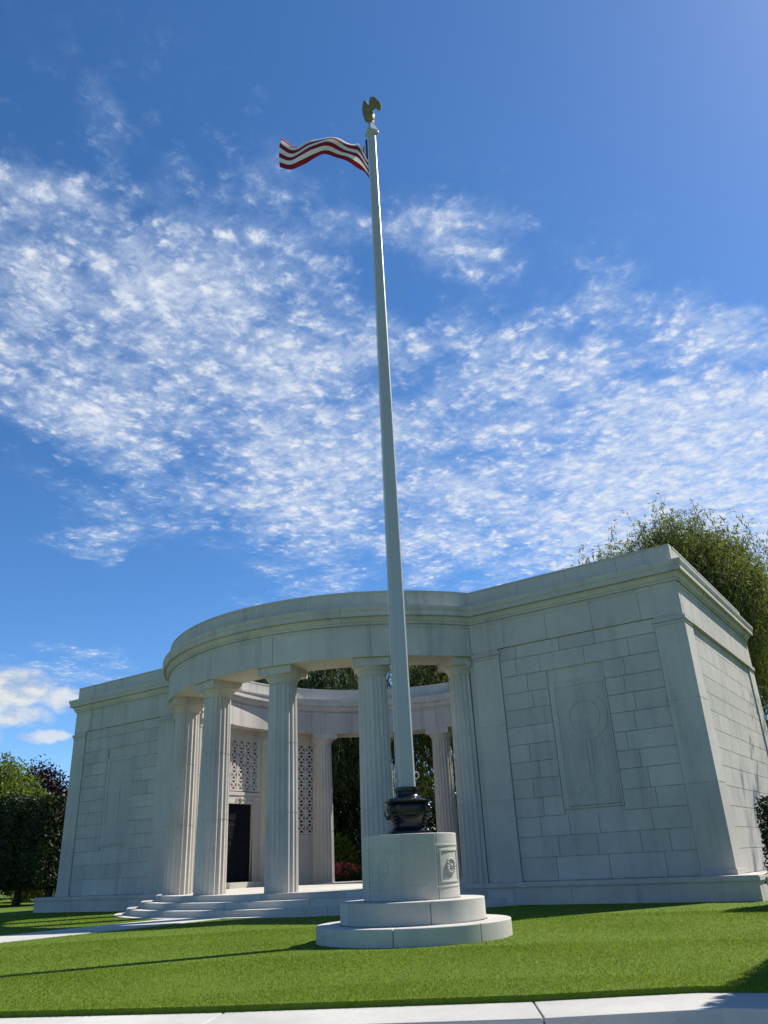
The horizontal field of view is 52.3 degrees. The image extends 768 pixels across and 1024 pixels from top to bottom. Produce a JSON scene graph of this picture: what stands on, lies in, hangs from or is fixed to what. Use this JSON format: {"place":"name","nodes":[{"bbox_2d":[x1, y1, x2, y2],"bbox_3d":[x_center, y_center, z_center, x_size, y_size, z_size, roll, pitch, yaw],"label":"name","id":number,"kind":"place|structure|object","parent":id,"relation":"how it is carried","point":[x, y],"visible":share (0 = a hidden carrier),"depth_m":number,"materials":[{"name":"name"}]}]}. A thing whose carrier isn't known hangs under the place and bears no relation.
{"place":"outdoors","nodes":[
{"label":"outdoors","id":0,"kind":"place"},
{"bbox_2d":[0,919,216,942],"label":"path","id":1,"kind":"structure","parent":0,"point":[61,932],"depth_m":19.22,"materials":[{"name":"white concrete"}]},
{"bbox_2d":[0,892,767,1017],"bbox_3d":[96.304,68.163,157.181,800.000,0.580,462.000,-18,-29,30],"label":"lawn","id":2,"kind":"structure","parent":0,"point":[8,909],"depth_m":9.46,"materials":[{"name":"plant"}]},
{"bbox_2d":[3,890,43,901],"bbox_3d":[-24.333,25.365,53.683,3.965,2.630,3.907,5,-25,-16],"label":"green shrub","id":3,"kind":"object","parent":2,"relation":"on","point":[28,898],"visible":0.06,"depth_m":52.81,"materials":[{"name":"green plant"}]},
{"bbox_2d":[0,751,50,797],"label":"maple tree","id":4,"kind":"object","parent":2,"relation":"on","point":[9,773],"visible":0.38,"depth_m":51.86,"materials":[{"name":"green plant"}]},
{"bbox_2d":[0,794,60,905],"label":"clipped tree","id":5,"kind":"object","parent":2,"relation":"on","point":[8,812],"visible":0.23,"depth_m":45.22,"materials":[{"name":"green plant"}]},
{"bbox_2d":[0,754,68,795],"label":"beech tree","id":6,"kind":"object","parent":2,"relation":"on","point":[53,785],"visible":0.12,"depth_m":56.86,"materials":[{"name":"purple plant"}]},
{"bbox_2d":[3,794,66,896],"bbox_3d":[-18.980,19.353,44.873,3.510,5.836,3.913,-18,-29,30],"label":"clipped tree","id":7,"kind":"object","parent":2,"relation":"on","point":[39,827],"visible":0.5,"depth_m":43.67,"materials":[{"name":"green plant"}]},
{"bbox_2d":[22,880,55,901],"bbox_3d":[-22.274,24.362,51.751,3.884,2.669,3.823,2,-25,-11],"label":"green shrub","id":8,"kind":"object","parent":2,"relation":"on","point":[36,893],"visible":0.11,"depth_m":50.70,"materials":[{"name":"green plant"}]},
{"bbox_2d":[253,667,432,839],"bbox_3d":[-4.250,14.934,49.731,14.054,16.617,13.229,9,-27,-24],"label":"willow tree","id":9,"kind":"object","parent":2,"relation":"on","point":[338,679],"visible":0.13,"depth_m":47.29,"materials":[{"name":"green plant"}]},
{"bbox_2d":[334,829,357,878],"bbox_3d":[-2.607,19.647,44.214,2.460,3.275,2.702,9,-27,-23],"label":"green shrub","id":10,"kind":"object","parent":2,"relation":"on","point":[342,849],"visible":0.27,"depth_m":43.99,"materials":[{"name":"green plant"}]},
{"bbox_2d":[334,860,361,881],"bbox_3d":[-1.961,19.514,41.974,2.399,1.612,2.331,-18,-29,30],"label":"flower bush","id":11,"kind":"object","parent":2,"relation":"on","point":[349,872],"visible":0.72,"depth_m":41.71,"materials":[{"name":"red plant"}]},
{"bbox_2d":[332,744,392,875],"bbox_3d":[-3.782,18.828,55.711,11.492,14.945,11.140,-18,-29,30],"label":"yew tree","id":12,"kind":"object","parent":2,"relation":"on","point":[341,824],"visible":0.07,"depth_m":52.10,"materials":[{"name":"green plant"}]},
{"bbox_2d":[33,543,767,919],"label":"memorial building","id":13,"kind":"structure","parent":2,"relation":"on","point":[603,723],"depth_m":24.09,"materials":[{"name":"stone"}]},
{"bbox_2d":[226,800,255,882],"bbox_3d":[-6.346,14.288,33.944,0.255,3.263,1.860,-18,-29,30],"label":"door","id":14,"kind":"structure","parent":13,"relation":"in","point":[238,845],"depth_m":34.07,"materials":[{"name":"brown metal"}]},
{"bbox_2d":[345,768,458,832],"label":"park tree","id":15,"kind":"object","parent":2,"relation":"on","point":[431,821],"visible":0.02,"depth_m":74.60,"materials":[{"name":"green plant"}]},
{"bbox_2d":[352,665,456,809],"bbox_3d":[5.407,14.432,49.322,14.458,16.349,15.536,-4,-24,2],"label":"willow tree","id":16,"kind":"object","parent":2,"relation":"on","point":[422,675],"visible":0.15,"depth_m":47.91,"materials":[{"name":"green plant"}]},
{"bbox_2d":[353,824,461,879],"bbox_3d":[8.567,24.789,57.256,44.734,4.355,2.546,-18,-29,30],"label":"yew hedge","id":17,"kind":"object","parent":2,"relation":"on","point":[433,829],"visible":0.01,"depth_m":60.10,"materials":[{"name":"green plant"}]},
{"bbox_2d":[316,832,512,948],"bbox_3d":[0.477,6.529,13.434,3.293,1.799,3.294,-18,-29,30],"label":"stone pedestal","id":18,"kind":"object","parent":2,"relation":"on","point":[413,897],"visible":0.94,"depth_m":12.68,"materials":[{"name":"stone"}]},
{"bbox_2d":[362,96,431,834],"bbox_3d":[0.024,-2.880,17.699,0.836,18.880,0.836,0,-25,-7],"label":"flagpole","id":19,"kind":"object","parent":18,"relation":"on","point":[408,808],"visible":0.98,"depth_m":15.70,"materials":[{"name":"metal"}]},
{"bbox_2d":[279,137,368,176],"bbox_3d":[-1.610,-9.306,20.787,2.346,1.625,0.626,0,-24,-5],"label":"flag","id":20,"kind":"object","parent":19,"relation":"attached to","point":[294,157],"visible":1,"depth_m":20.76,"materials":[{"name":"fabric"}]},
{"bbox_2d":[561,493,767,728],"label":"willow tree","id":21,"kind":"object","parent":2,"relation":"on","point":[732,575],"visible":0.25,"depth_m":38.85,"materials":[{"name":"green plant"}]},
{"bbox_2d":[754,795,767,884],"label":"yew hedge","id":22,"kind":"object","parent":2,"relation":"on","point":[762,803],"visible":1,"depth_m":16.75,"materials":[{"name":"green plant"}]},
{"bbox_2d":[0,0,767,792],"label":"sky","id":23,"kind":"structure","parent":0,"point":[573,194],"materials":[{"name":"blue"}]},
{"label":"pavement","id":24,"kind":"structure","parent":0,"visible":0},
{"bbox_2d":[0,993,767,1023],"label":"kerb","id":25,"kind":"structure","parent":24,"relation":"on","point":[719,1008],"depth_m":6.70,"materials":[{"name":"concrete"}]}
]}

